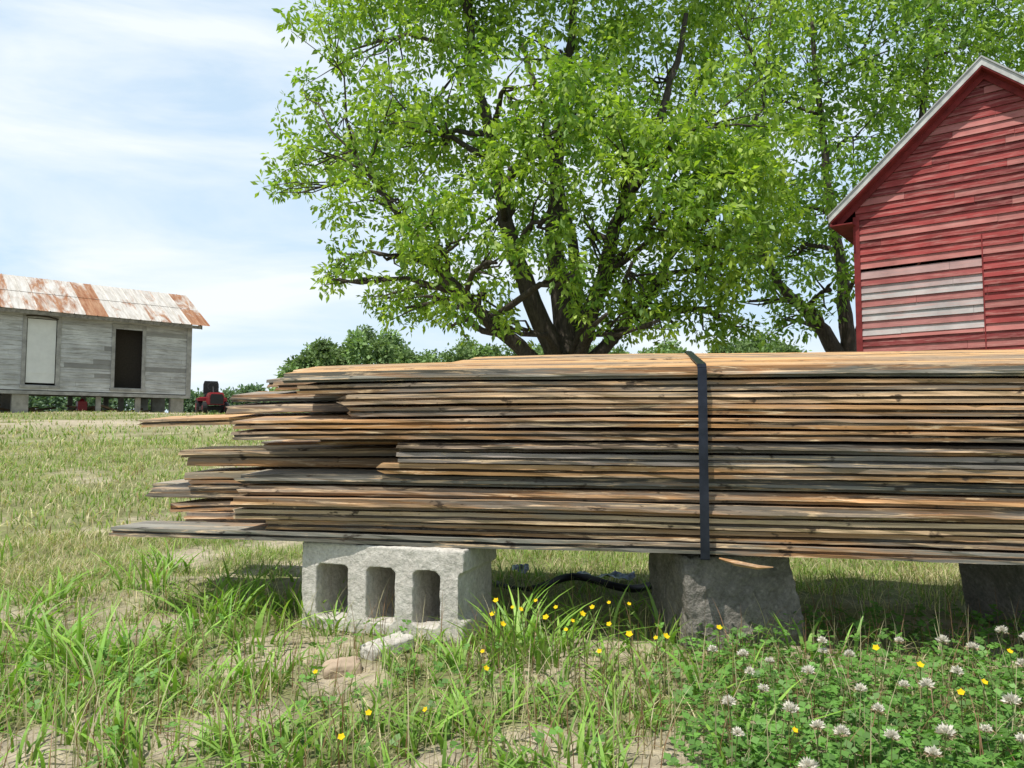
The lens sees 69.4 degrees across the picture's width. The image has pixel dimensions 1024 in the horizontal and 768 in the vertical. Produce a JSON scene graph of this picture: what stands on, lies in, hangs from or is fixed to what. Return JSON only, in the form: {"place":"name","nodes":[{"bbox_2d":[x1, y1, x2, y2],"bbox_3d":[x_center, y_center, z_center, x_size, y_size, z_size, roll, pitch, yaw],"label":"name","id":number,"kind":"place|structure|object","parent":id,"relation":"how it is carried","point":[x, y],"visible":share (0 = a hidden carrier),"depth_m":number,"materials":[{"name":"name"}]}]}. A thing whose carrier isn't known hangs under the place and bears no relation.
{"place":"outdoors","nodes":[
{"label":"outdoors","id":0,"kind":"place"},
{"bbox_2d":[0,409,1023,767],"bbox_3d":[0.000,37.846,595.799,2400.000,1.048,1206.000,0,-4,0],"label":"ground","id":1,"kind":"structure","parent":0,"point":[430,760],"depth_m":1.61,"materials":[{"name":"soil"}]},
{"bbox_2d":[0,273,209,412],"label":"weathered white shed","id":2,"kind":"structure","parent":1,"relation":"on","point":[69,340],"depth_m":22.47,"materials":[{"name":"grey wood"}]},
{"bbox_2d":[25,318,56,383],"bbox_3d":[-13.578,-0.948,21.327,0.710,1.840,0.032,3,-5,-42],"label":"white door","id":3,"kind":"structure","parent":2,"relation":"in","point":[41,334],"depth_m":21.31,"materials":[{"name":"paint"}]},
{"bbox_2d":[195,381,229,413],"bbox_3d":[-8.447,0.363,20.927,0.825,0.952,1.266,2,-4,-30],"label":"riding lawn mower","id":4,"kind":"object","parent":1,"relation":"on","point":[213,395],"visible":0.92,"depth_m":20.73,"materials":[{"name":"metal"}]},
{"bbox_2d":[322,656,361,678],"bbox_3d":[-0.314,0.525,1.366,0.073,0.034,0.062,1,-4,-17],"label":"field stone","id":5,"kind":"object","parent":1,"relation":"on","point":[329,673],"visible":0.79,"depth_m":1.34,"materials":[{"name":"beige stone"}]},
{"bbox_2d":[360,631,414,660],"bbox_3d":[-0.249,0.526,1.479,0.102,0.033,0.053,-4,0,-43],"label":"broken concrete piece","id":6,"kind":"object","parent":1,"relation":"on","point":[403,639],"visible":0.64,"depth_m":1.46,"materials":[{"name":"white concrete"}]},
{"bbox_2d":[302,541,496,644],"bbox_3d":[-0.259,0.462,1.719,0.409,0.202,0.199,-1,-4,20],"label":"concrete block","id":7,"kind":"object","parent":1,"relation":"on","point":[428,576],"depth_m":1.65,"materials":[{"name":"grey concrete"}]},
{"bbox_2d":[28,324,811,412],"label":"distant trees","id":8,"kind":"object","parent":1,"relation":"on","point":[368,347],"visible":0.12,"depth_m":86.84,"materials":[{"name":"green plant"}]},
{"bbox_2d":[0,534,867,767],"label":"crabgrass","id":9,"kind":"object","parent":1,"relation":"on","point":[39,651],"visible":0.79,"depth_m":1.29,"materials":[{"name":"green plant"}]},
{"bbox_2d":[0,600,1023,767],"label":"clover patch","id":10,"kind":"object","parent":1,"relation":"on","point":[831,755],"visible":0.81,"depth_m":1.13,"materials":[{"name":"green plant"}]},
{"bbox_2d":[0,561,1023,767],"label":"dry grass stems","id":11,"kind":"object","parent":1,"relation":"on","point":[270,690],"visible":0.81,"depth_m":1.12,"materials":[{"name":"green plant"}]},
{"bbox_2d":[512,563,528,573],"bbox_3d":[0.026,0.563,2.263,0.050,0.023,0.070,0,-4,0],"label":"tarp scrap","id":12,"kind":"object","parent":1,"relation":"on","point":[526,567],"visible":0.8,"depth_m":2.25,"materials":[{"name":"grey plastic"}]},
{"bbox_2d":[250,0,851,355],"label":"shade tree","id":13,"kind":"object","parent":1,"relation":"on","point":[573,328],"visible":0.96,"depth_m":14.45,"materials":[{"name":"green plant"}]},
{"bbox_2d":[493,573,651,592],"bbox_3d":[0.179,0.564,2.091,0.466,0.042,0.122,0,-4,0],"label":"rubber hose","id":14,"kind":"object","parent":1,"relation":"on","point":[635,588],"visible":0.83,"depth_m":2.07,"materials":[{"name":"black rubber"}]},
{"bbox_2d":[577,570,634,580],"bbox_3d":[0.278,0.570,2.203,0.170,0.027,0.070,0,-4,0],"label":"tarp scrap","id":15,"kind":"object","parent":1,"relation":"on","point":[627,576],"visible":0.69,"depth_m":2.19,"materials":[{"name":"grey plastic"}]},
{"bbox_2d":[303,598,1023,767],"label":"yellow wildflowers","id":16,"kind":"object","parent":1,"relation":"on","point":[960,691],"visible":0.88,"depth_m":1.25,"materials":[{"name":"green plant"}]},
{"bbox_2d":[648,553,807,652],"bbox_3d":[0.472,0.464,1.647,0.280,0.209,0.244,1,-4,-9],"label":"concrete footing chunk","id":17,"kind":"object","parent":1,"relation":"on","point":[687,582],"visible":0.56,"depth_m":1.54,"materials":[{"name":"grey concrete"}]},
{"bbox_2d":[689,0,1023,351],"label":"shade tree","id":18,"kind":"object","parent":1,"relation":"on","point":[908,11],"visible":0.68,"depth_m":20.87,"materials":[{"name":"green plant"}]},
{"bbox_2d":[707,625,1023,767],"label":"white clover flowers","id":19,"kind":"object","parent":1,"relation":"on","point":[950,731],"visible":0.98,"depth_m":0.99,"materials":[{"name":"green plant"}]},
{"bbox_2d":[827,55,1023,351],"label":"red barn","id":20,"kind":"structure","parent":1,"relation":"on","point":[925,215],"depth_m":12.24,"materials":[{"name":"red wood"}]},
{"bbox_2d":[958,563,1023,630],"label":"concrete block","id":21,"kind":"object","parent":1,"relation":"on","point":[981,582],"depth_m":1.71,"materials":[{"name":"grey concrete"}]},
{"bbox_2d":[109,349,1023,568],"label":"lumber stack","id":22,"kind":"object","parent":21,"relation":"on","point":[916,456],"visible":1,"depth_m":1.55,"materials":[{"name":"wood"}]},
{"bbox_2d":[0,0,1023,412],"label":"sky","id":23,"kind":"structure","parent":0,"point":[134,134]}
]}

